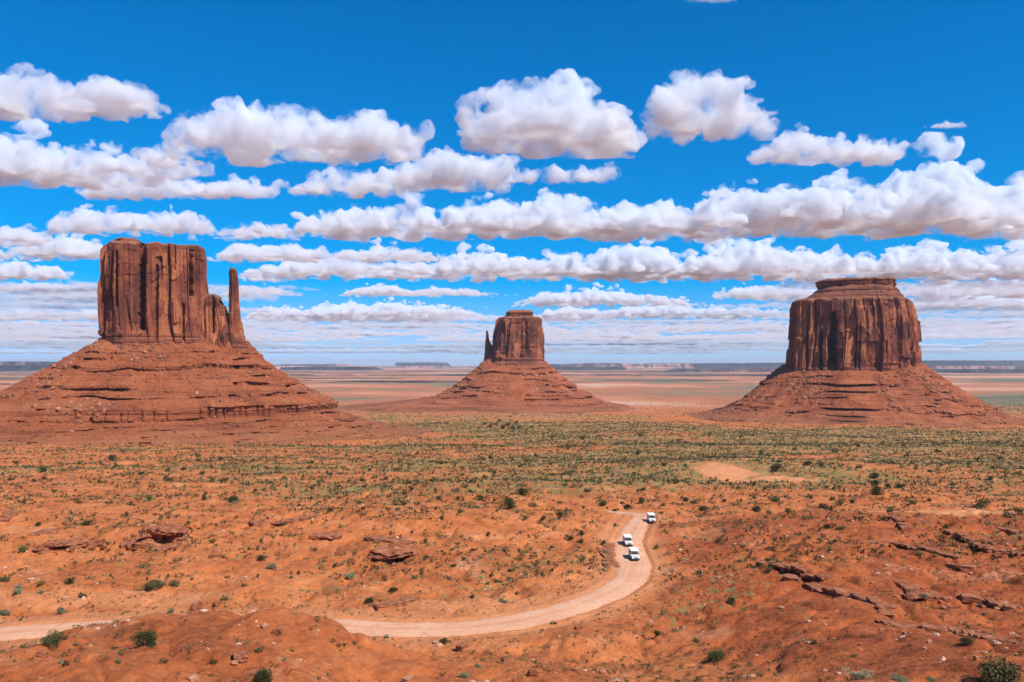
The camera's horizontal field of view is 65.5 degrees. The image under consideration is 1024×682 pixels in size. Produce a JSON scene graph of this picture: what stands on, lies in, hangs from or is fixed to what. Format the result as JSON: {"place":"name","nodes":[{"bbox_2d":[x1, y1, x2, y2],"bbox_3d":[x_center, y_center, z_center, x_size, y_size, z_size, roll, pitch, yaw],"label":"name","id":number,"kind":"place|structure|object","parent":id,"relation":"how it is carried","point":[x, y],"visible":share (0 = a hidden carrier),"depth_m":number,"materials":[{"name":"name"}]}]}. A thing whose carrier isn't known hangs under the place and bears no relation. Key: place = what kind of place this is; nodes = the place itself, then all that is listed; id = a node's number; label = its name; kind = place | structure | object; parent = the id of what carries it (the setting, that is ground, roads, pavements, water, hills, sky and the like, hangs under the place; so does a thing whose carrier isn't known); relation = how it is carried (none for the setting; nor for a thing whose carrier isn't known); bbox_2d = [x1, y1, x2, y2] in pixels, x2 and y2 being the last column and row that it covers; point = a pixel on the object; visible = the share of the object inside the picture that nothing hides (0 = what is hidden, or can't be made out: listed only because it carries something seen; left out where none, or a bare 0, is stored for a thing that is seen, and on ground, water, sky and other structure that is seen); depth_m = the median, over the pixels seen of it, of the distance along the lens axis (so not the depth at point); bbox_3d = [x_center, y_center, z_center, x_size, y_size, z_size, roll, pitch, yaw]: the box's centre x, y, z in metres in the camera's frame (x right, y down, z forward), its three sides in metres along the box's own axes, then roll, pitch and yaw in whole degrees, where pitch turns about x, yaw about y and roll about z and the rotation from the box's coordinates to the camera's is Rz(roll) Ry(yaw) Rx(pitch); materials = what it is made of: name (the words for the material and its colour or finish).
{"place":"outdoors","nodes":[
{"label":"outdoors","id":0,"kind":"place"},
{"bbox_2d":[0,365,49,370],"bbox_3d":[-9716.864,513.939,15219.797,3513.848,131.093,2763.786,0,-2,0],"label":"hills","id":1,"kind":"structure","parent":0,"point":[21,367],"depth_m":14403.61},
{"bbox_2d":[0,361,55,364],"bbox_3d":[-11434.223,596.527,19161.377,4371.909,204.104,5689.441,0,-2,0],"label":"hills","id":2,"kind":"structure","parent":0,"point":[22,363],"depth_m":17046.12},
{"bbox_2d":[275,364,352,365],"bbox_3d":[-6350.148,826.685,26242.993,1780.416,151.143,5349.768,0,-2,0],"label":"hills","id":3,"kind":"structure","parent":0,"point":[314,365],"depth_m":24164.51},
{"bbox_2d":[0,511,650,640],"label":"road","id":4,"kind":"structure","parent":0,"point":[630,576],"depth_m":126.90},
{"bbox_2d":[622,534,632,545],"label":"tour truck","id":5,"kind":"object","parent":4,"relation":"on","point":[627,540],"visible":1,"depth_m":177.39,"materials":[{"name":"white metal"}]},
{"bbox_2d":[628,547,639,559],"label":"tour truck","id":6,"kind":"object","parent":4,"relation":"on","point":[633,553],"visible":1,"depth_m":165.12,"materials":[{"name":"white paint"}]},
{"bbox_2d":[647,512,655,522],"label":"tour truck","id":7,"kind":"object","parent":4,"relation":"on","point":[651,517],"visible":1,"depth_m":202.09,"materials":[{"name":"white metal"}]},
{"bbox_2d":[280,366,383,369],"bbox_3d":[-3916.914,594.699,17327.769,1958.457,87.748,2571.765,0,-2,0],"label":"hills","id":8,"kind":"structure","parent":0,"point":[327,368],"depth_m":16360.74,"materials":[{"name":"stone"}]},
{"bbox_2d":[275,366,476,368],"bbox_3d":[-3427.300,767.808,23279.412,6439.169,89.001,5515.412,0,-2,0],"label":"hills","id":9,"kind":"structure","parent":0,"point":[423,367],"depth_m":20906.63,"materials":[{"name":"stone"}]},
{"bbox_2d":[395,362,450,365],"bbox_3d":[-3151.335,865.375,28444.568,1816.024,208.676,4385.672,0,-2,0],"label":"hills","id":10,"kind":"structure","parent":0,"point":[422,364],"depth_m":27037.54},
{"bbox_2d":[0,369,1023,681],"bbox_3d":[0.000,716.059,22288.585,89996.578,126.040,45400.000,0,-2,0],"label":"ground","id":11,"kind":"structure","parent":0,"point":[636,389],"depth_m":161.87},
{"bbox_2d":[0,575,10,582],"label":"bush","id":12,"kind":"object","parent":11,"relation":"on","point":[3,579],"visible":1,"depth_m":148.19,"materials":[{"name":"green plant"}]},
{"bbox_2d":[0,609,11,615],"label":"bush","id":13,"kind":"object","parent":11,"relation":"on","point":[4,612],"visible":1,"depth_m":129.30,"materials":[{"name":"green plant"}]},
{"bbox_2d":[0,510,25,521],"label":"rock ledge","id":14,"kind":"object","parent":11,"relation":"on","point":[6,516],"visible":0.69,"depth_m":209.35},
{"bbox_2d":[12,582,22,593],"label":"bush","id":15,"kind":"object","parent":11,"relation":"on","point":[17,590],"visible":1,"depth_m":139.29,"materials":[{"name":"green plant"}]},
{"bbox_2d":[17,544,28,551],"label":"bush","id":16,"kind":"object","parent":11,"relation":"on","point":[23,548],"visible":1,"depth_m":171.77,"materials":[{"name":"green plant"}]},
{"bbox_2d":[36,465,46,471],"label":"bush","id":17,"kind":"object","parent":11,"relation":"on","point":[43,469],"visible":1,"depth_m":383.80,"materials":[{"name":"green plant"}]},
{"bbox_2d":[36,650,48,657],"bbox_3d":[-37.633,25.056,63.850,0.781,0.499,0.645,0,-2,0],"label":"boulder","id":18,"kind":"object","parent":11,"relation":"on","point":[42,653],"visible":1,"depth_m":63.59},
{"bbox_2d":[42,628,63,647],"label":"bush","id":19,"kind":"object","parent":11,"relation":"on","point":[52,638],"visible":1,"depth_m":65.92,"materials":[{"name":"green plant"}]},
{"bbox_2d":[27,520,79,535],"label":"rock ledge","id":20,"kind":"object","parent":11,"relation":"on","point":[51,530],"visible":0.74,"depth_m":185.78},
{"bbox_2d":[32,539,87,552],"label":"rock outcrop","id":21,"kind":"object","parent":11,"relation":"on","point":[56,544],"visible":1,"depth_m":173.36,"materials":[{"name":"stone"}]},
{"bbox_2d":[57,605,65,613],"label":"bush","id":22,"kind":"object","parent":11,"relation":"on","point":[61,610],"visible":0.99,"depth_m":129.74,"materials":[{"name":"green plant"}]},
{"bbox_2d":[64,576,73,583],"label":"bush","id":23,"kind":"object","parent":11,"relation":"on","point":[68,580],"visible":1,"depth_m":144.77,"materials":[{"name":"green plant"}]},
{"bbox_2d":[77,519,93,525],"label":"bush","id":24,"kind":"object","parent":11,"relation":"on","point":[87,522],"visible":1,"depth_m":199.87,"materials":[{"name":"green plant"}]},
{"bbox_2d":[93,538,104,545],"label":"boulder","id":25,"kind":"object","parent":11,"relation":"on","point":[98,542],"visible":1,"depth_m":176.32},
{"bbox_2d":[120,541,127,546],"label":"boulder","id":26,"kind":"object","parent":11,"relation":"on","point":[123,543],"visible":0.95,"depth_m":175.78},
{"bbox_2d":[126,541,134,548],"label":"boulder","id":27,"kind":"object","parent":11,"relation":"on","point":[129,545],"visible":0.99,"depth_m":175.41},
{"bbox_2d":[130,628,159,646],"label":"bush","id":28,"kind":"object","parent":11,"relation":"on","point":[148,637],"visible":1,"depth_m":65.90,"materials":[{"name":"green plant"}]},
{"bbox_2d":[144,493,152,500],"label":"bush","id":29,"kind":"object","parent":11,"relation":"on","point":[149,497],"visible":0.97,"depth_m":269.27,"materials":[{"name":"green plant"}]},
{"bbox_2d":[143,578,167,587],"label":"bush","id":30,"kind":"object","parent":11,"relation":"on","point":[149,584],"visible":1,"depth_m":141.93,"materials":[{"name":"green plant"}]},
{"bbox_2d":[132,521,193,549],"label":"rock outcrop","id":31,"kind":"object","parent":11,"relation":"on","point":[158,533],"visible":0.97,"depth_m":177.00,"materials":[{"name":"stone"}]},
{"bbox_2d":[168,580,179,587],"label":"bush","id":32,"kind":"object","parent":11,"relation":"on","point":[173,582],"visible":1,"depth_m":143.76,"materials":[{"name":"green plant"}]},
{"bbox_2d":[190,600,202,610],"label":"boulder","id":33,"kind":"object","parent":11,"relation":"on","point":[196,605],"visible":0.95,"depth_m":131.18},
{"bbox_2d":[212,601,221,606],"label":"boulder","id":34,"kind":"object","parent":11,"relation":"on","point":[216,603],"visible":0.98,"depth_m":132.92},
{"bbox_2d":[0,237,435,446],"bbox_3d":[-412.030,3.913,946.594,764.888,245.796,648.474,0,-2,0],"label":"butte","id":35,"kind":"object","parent":11,"relation":"on","point":[171,355],"visible":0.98,"depth_m":865.66,"materials":[{"name":"stone"}]},
{"bbox_2d":[223,494,238,501],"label":"bush","id":36,"kind":"object","parent":11,"relation":"on","point":[231,498],"visible":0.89,"depth_m":261.09,"materials":[{"name":"green plant"}]},
{"bbox_2d":[232,650,247,661],"bbox_3d":[-21.750,25.244,63.756,1.158,0.783,0.892,1,-2,-28],"label":"boulder","id":37,"kind":"object","parent":11,"relation":"on","point":[240,655],"visible":1,"depth_m":63.48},
{"bbox_2d":[255,555,264,559],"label":"bush","id":38,"kind":"object","parent":11,"relation":"on","point":[260,557],"visible":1,"depth_m":163.72,"materials":[{"name":"green plant"}]},
{"bbox_2d":[251,667,272,681],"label":"bush","id":39,"kind":"object","parent":11,"relation":"on","point":[263,674],"visible":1,"depth_m":58.22,"materials":[{"name":"green plant"}]},
{"bbox_2d":[266,563,277,569],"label":"bush","id":40,"kind":"object","parent":11,"relation":"on","point":[271,565],"visible":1,"depth_m":157.23,"materials":[{"name":"green plant"}]},
{"bbox_2d":[271,627,282,634],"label":"boulder","id":41,"kind":"object","parent":11,"relation":"on","point":[277,631],"visible":1,"depth_m":69.27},
{"bbox_2d":[241,516,317,530],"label":"rock ledge","id":42,"kind":"object","parent":11,"relation":"on","point":[257,523],"visible":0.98,"depth_m":197.98,"materials":[{"name":"stone"}]},
{"bbox_2d":[309,532,342,538],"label":"rock ledge","id":43,"kind":"object","parent":11,"relation":"on","point":[330,535],"visible":1,"depth_m":183.37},
{"bbox_2d":[345,573,355,578],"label":"bush","id":44,"kind":"object","parent":11,"relation":"on","point":[349,576],"visible":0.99,"depth_m":153.24,"materials":[{"name":"green plant"}]},
{"bbox_2d":[364,597,373,602],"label":"bush","id":45,"kind":"object","parent":11,"relation":"on","point":[368,599],"visible":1,"depth_m":135.26,"materials":[{"name":"green plant"}]},
{"bbox_2d":[363,535,417,545],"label":"rock ledge","id":46,"kind":"object","parent":11,"relation":"on","point":[374,538],"visible":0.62,"depth_m":176.49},
{"bbox_2d":[365,543,419,565],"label":"rock outcrop","id":47,"kind":"object","parent":11,"relation":"on","point":[387,552],"visible":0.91,"depth_m":163.03,"materials":[{"name":"stone"}]},
{"bbox_2d":[389,587,397,592],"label":"bush","id":48,"kind":"object","parent":11,"relation":"on","point":[391,589],"visible":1,"depth_m":142.31,"materials":[{"name":"green plant"}]},
{"bbox_2d":[372,595,419,610],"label":"rock ledge","id":49,"kind":"object","parent":11,"relation":"on","point":[385,604],"visible":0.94,"depth_m":133.42,"materials":[{"name":"stone"}]},
{"bbox_2d":[391,497,407,505],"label":"bush","id":50,"kind":"object","parent":11,"relation":"on","point":[404,503],"visible":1,"depth_m":245.79,"materials":[{"name":"green plant"}]},
{"bbox_2d":[439,637,451,644],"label":"bush","id":51,"kind":"object","parent":11,"relation":"on","point":[443,640],"visible":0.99,"depth_m":114.41,"materials":[{"name":"green plant"}]},
{"bbox_2d":[456,642,467,651],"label":"boulder","id":52,"kind":"object","parent":11,"relation":"on","point":[462,646],"visible":1,"depth_m":110.26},
{"bbox_2d":[459,670,470,678],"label":"bush","id":53,"kind":"object","parent":11,"relation":"on","point":[463,675],"visible":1,"depth_m":67.20,"materials":[{"name":"green plant"}]},
{"bbox_2d":[13,533,948,607],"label":"rubble","id":54,"kind":"object","parent":11,"relation":"on","point":[407,564],"visible":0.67,"depth_m":163.62,"materials":[{"name":"stone"}]},
{"bbox_2d":[337,309,633,413],"bbox_3d":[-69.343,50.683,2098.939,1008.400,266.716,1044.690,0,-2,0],"label":"butte","id":55,"kind":"object","parent":11,"relation":"on","point":[515,372],"visible":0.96,"depth_m":1980.77,"materials":[{"name":"stone"}]},
{"bbox_2d":[497,598,508,602],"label":"bush","id":56,"kind":"object","parent":11,"relation":"on","point":[502,600],"visible":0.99,"depth_m":136.56,"materials":[{"name":"green plant"}]},
{"bbox_2d":[501,498,516,508],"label":"bush","id":57,"kind":"object","parent":11,"relation":"on","point":[508,502],"visible":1,"depth_m":230.21,"materials":[{"name":"green plant"}]},
{"bbox_2d":[0,441,1023,514],"bbox_3d":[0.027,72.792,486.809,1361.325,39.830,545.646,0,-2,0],"label":"scrub","id":58,"kind":"object","parent":11,"relation":"on","point":[526,460],"visible":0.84,"depth_m":423.71,"materials":[{"name":"plant"}]},
{"bbox_2d":[0,478,1023,589],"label":"scrub","id":59,"kind":"object","parent":11,"relation":"on","point":[699,572],"visible":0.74,"depth_m":185.94,"materials":[{"name":"plant"}]},
{"bbox_2d":[0,556,1023,681],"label":"scrub","id":60,"kind":"object","parent":11,"relation":"on","point":[514,638],"visible":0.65,"depth_m":108.69,"materials":[{"name":"plant"}]},
{"bbox_2d":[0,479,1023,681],"bbox_3d":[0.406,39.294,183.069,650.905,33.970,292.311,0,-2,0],"label":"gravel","id":61,"kind":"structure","parent":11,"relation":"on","point":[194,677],"depth_m":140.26,"materials":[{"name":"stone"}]},
{"bbox_2d":[2,421,1023,447],"bbox_3d":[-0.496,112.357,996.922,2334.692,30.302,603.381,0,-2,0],"label":"scrub","id":62,"kind":"object","parent":11,"relation":"on","point":[865,437],"visible":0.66,"depth_m":913.77,"materials":[{"name":"plant"}]},
{"bbox_2d":[514,488,530,494],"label":"bush","id":63,"kind":"object","parent":11,"relation":"on","point":[520,491],"visible":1,"depth_m":259.00,"materials":[{"name":"green plant"}]},
{"bbox_2d":[527,669,537,675],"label":"boulder","id":64,"kind":"object","parent":11,"relation":"on","point":[532,672],"visible":1,"depth_m":67.40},
{"bbox_2d":[554,510,565,516],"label":"bush","id":65,"kind":"object","parent":11,"relation":"on","point":[559,513],"visible":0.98,"depth_m":205.56,"materials":[{"name":"green plant"}]},
{"bbox_2d":[575,624,582,629],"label":"boulder","id":66,"kind":"object","parent":11,"relation":"on","point":[578,626],"visible":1,"depth_m":120.01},
{"bbox_2d":[599,542,619,567],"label":"rock ledge","id":67,"kind":"object","parent":11,"relation":"on","point":[610,554],"visible":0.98,"depth_m":167.94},
{"bbox_2d":[638,497,649,503],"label":"bush","id":68,"kind":"object","parent":11,"relation":"on","point":[641,500],"visible":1,"depth_m":250.66,"materials":[{"name":"green plant"}]},
{"bbox_2d":[651,630,662,635],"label":"bush","id":69,"kind":"object","parent":11,"relation":"on","point":[657,632],"visible":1,"depth_m":116.94,"materials":[{"name":"green plant"}]},
{"bbox_2d":[339,402,1023,426],"bbox_3d":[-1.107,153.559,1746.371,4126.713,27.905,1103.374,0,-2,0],"label":"scrub","id":70,"kind":"object","parent":11,"relation":"on","point":[627,421],"visible":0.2,"depth_m":1486.45,"materials":[{"name":"plant"}]},
{"bbox_2d":[707,646,725,661],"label":"bush","id":71,"kind":"object","parent":11,"relation":"on","point":[714,656],"visible":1,"depth_m":102.12,"materials":[{"name":"green plant"}]},
{"bbox_2d":[727,597,736,604],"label":"bush","id":72,"kind":"object","parent":11,"relation":"on","point":[731,600],"visible":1,"depth_m":132.88,"materials":[{"name":"green plant"}]},
{"bbox_2d":[751,505,760,511],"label":"bush","id":73,"kind":"object","parent":11,"relation":"on","point":[755,509],"visible":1,"depth_m":232.20,"materials":[{"name":"green plant"}]},
{"bbox_2d":[771,463,786,471],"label":"bush","id":74,"kind":"object","parent":11,"relation":"on","point":[777,466],"visible":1,"depth_m":367.48,"materials":[{"name":"green plant"}]},
{"bbox_2d":[751,560,832,582],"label":"rock ledge","id":75,"kind":"object","parent":11,"relation":"on","point":[783,567],"visible":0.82,"depth_m":142.09,"materials":[{"name":"stone"}]},
{"bbox_2d":[782,573,813,582],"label":"rock ledge","id":76,"kind":"object","parent":11,"relation":"on","point":[796,577],"visible":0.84,"depth_m":139.52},
{"bbox_2d":[818,503,833,508],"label":"bush","id":77,"kind":"object","parent":11,"relation":"on","point":[822,505],"visible":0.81,"depth_m":240.45,"materials":[{"name":"green plant"}]},
{"bbox_2d":[823,523,836,528],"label":"bush","id":78,"kind":"object","parent":11,"relation":"on","point":[828,526],"visible":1,"depth_m":177.62,"materials":[{"name":"green plant"}]},
{"bbox_2d":[802,582,895,616],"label":"rock ledge","id":79,"kind":"object","parent":11,"relation":"on","point":[883,609],"visible":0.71,"depth_m":125.83,"materials":[{"name":"stone"}]},
{"bbox_2d":[682,277,1023,426],"bbox_3d":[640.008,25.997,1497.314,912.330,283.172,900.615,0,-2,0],"label":"butte","id":80,"kind":"object","parent":11,"relation":"on","point":[853,354],"visible":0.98,"depth_m":1383.13,"materials":[{"name":"stone"}]},
{"bbox_2d":[840,666,873,679],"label":"bush","id":81,"kind":"object","parent":11,"relation":"on","point":[857,676],"visible":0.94,"depth_m":70.75,"materials":[{"name":"plant"}]},
{"bbox_2d":[870,472,879,477],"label":"bush","id":82,"kind":"object","parent":11,"relation":"on","point":[875,474],"visible":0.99,"depth_m":340.88,"materials":[{"name":"green plant"}]},
{"bbox_2d":[870,479,880,485],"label":"bush","id":83,"kind":"object","parent":11,"relation":"on","point":[876,482],"visible":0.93,"depth_m":314.80,"materials":[{"name":"green plant"}]},
{"bbox_2d":[870,486,883,494],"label":"bush","id":84,"kind":"object","parent":11,"relation":"on","point":[877,490],"visible":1,"depth_m":278.08,"materials":[{"name":"green plant"}]},
{"bbox_2d":[811,532,960,558],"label":"rock ledge","id":85,"kind":"object","parent":11,"relation":"on","point":[926,548],"visible":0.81,"depth_m":159.16,"materials":[{"name":"stone"}]},
{"bbox_2d":[883,515,912,529],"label":"rock ledge","id":86,"kind":"object","parent":11,"relation":"on","point":[902,524],"visible":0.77,"depth_m":184.18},
{"bbox_2d":[889,672,908,681],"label":"bush","id":87,"kind":"object","parent":11,"relation":"on","point":[898,678],"visible":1,"depth_m":64.04,"materials":[{"name":"green plant"}]},
{"bbox_2d":[895,483,906,487],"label":"bush","id":88,"kind":"object","parent":11,"relation":"on","point":[901,486],"visible":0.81,"depth_m":306.90,"materials":[{"name":"green plant"}]},
{"bbox_2d":[902,592,924,602],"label":"rock outcrop","id":89,"kind":"object","parent":11,"relation":"on","point":[914,596],"visible":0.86,"depth_m":124.46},
{"bbox_2d":[926,676,938,681],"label":"bush","id":90,"kind":"object","parent":11,"relation":"on","point":[929,678],"visible":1,"depth_m":64.50,"materials":[{"name":"green plant"}]},
{"bbox_2d":[875,618,1022,643],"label":"rock ledge","id":91,"kind":"object","parent":11,"relation":"on","point":[958,630],"visible":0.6,"depth_m":101.01,"materials":[{"name":"stone"}]},
{"bbox_2d":[891,579,1023,612],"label":"rock ledge","id":92,"kind":"object","parent":11,"relation":"on","point":[964,597],"visible":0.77,"depth_m":123.70,"materials":[{"name":"stone"}]},
{"bbox_2d":[946,563,977,569],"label":"rock ledge","id":93,"kind":"object","parent":11,"relation":"on","point":[960,566],"visible":1,"depth_m":143.31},
{"bbox_2d":[958,636,975,644],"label":"bush","id":94,"kind":"object","parent":11,"relation":"on","point":[963,640],"visible":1,"depth_m":81.75,"materials":[{"name":"green plant"}]},
{"bbox_2d":[974,498,990,506],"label":"bush","id":95,"kind":"object","parent":11,"relation":"on","point":[980,502],"visible":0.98,"depth_m":246.16,"materials":[{"name":"green plant"}]},
{"bbox_2d":[942,529,1023,556],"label":"rock ledge","id":96,"kind":"object","parent":11,"relation":"on","point":[967,537],"visible":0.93,"depth_m":159.63,"materials":[{"name":"stone"}]},
{"bbox_2d":[977,652,1023,681],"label":"bush","id":97,"kind":"object","parent":11,"relation":"on","point":[993,673],"visible":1,"depth_m":60.23,"materials":[{"name":"green plant"}]},
{"bbox_2d":[995,527,1022,534],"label":"rock ledge","id":98,"kind":"object","parent":11,"relation":"on","point":[1010,531],"visible":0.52,"depth_m":177.21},
{"bbox_2d":[1002,511,1015,517],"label":"bush","id":99,"kind":"object","parent":11,"relation":"on","point":[1007,514],"visible":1,"depth_m":198.19,"materials":[{"name":"green plant"}]},
{"bbox_2d":[1012,507,1023,513],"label":"bush","id":100,"kind":"object","parent":11,"relation":"on","point":[1018,511],"visible":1,"depth_m":201.58,"materials":[{"name":"green plant"}]},
{"bbox_2d":[0,0,1023,365],"label":"sky","id":101,"kind":"structure","parent":0,"point":[381,182],"materials":[{"name":"blue"}]},
{"bbox_2d":[553,367,625,369],"bbox_3d":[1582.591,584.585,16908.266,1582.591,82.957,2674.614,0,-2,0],"label":"hills","id":102,"kind":"structure","parent":0,"point":[590,368],"depth_m":15903.66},
{"bbox_2d":[549,363,693,369],"bbox_3d":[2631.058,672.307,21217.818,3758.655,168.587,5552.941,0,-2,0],"label":"hills","id":103,"kind":"structure","parent":0,"point":[651,366],"depth_m":18997.49,"materials":[{"name":"stone"}]},
{"bbox_2d":[644,363,784,368],"bbox_3d":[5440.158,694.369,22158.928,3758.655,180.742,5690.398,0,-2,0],"label":"hills","id":104,"kind":"structure","parent":0,"point":[730,365],"depth_m":19986.22,"materials":[{"name":"stone"}]},
{"bbox_2d":[667,368,777,371],"bbox_3d":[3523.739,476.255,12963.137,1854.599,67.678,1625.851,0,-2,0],"label":"hills","id":105,"kind":"structure","parent":0,"point":[728,370],"depth_m":12451.70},
{"bbox_2d":[921,360,1023,365],"bbox_3d":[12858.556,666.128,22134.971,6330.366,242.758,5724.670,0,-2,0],"label":"hills","id":106,"kind":"structure","parent":0,"point":[974,363],"depth_m":19971.38,"materials":[{"name":"stone"}]},
{"bbox_2d":[928,366,1023,369],"bbox_3d":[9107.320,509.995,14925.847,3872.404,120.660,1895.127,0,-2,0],"label":"hills","id":107,"kind":"structure","parent":0,"point":[975,367],"depth_m":14421.46,"materials":[{"name":"stone"}]},
{"bbox_2d":[935,369,1023,372],"bbox_3d":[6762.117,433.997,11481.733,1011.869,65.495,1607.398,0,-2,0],"label":"hills","id":108,"kind":"structure","parent":0,"point":[982,370],"depth_m":10971.55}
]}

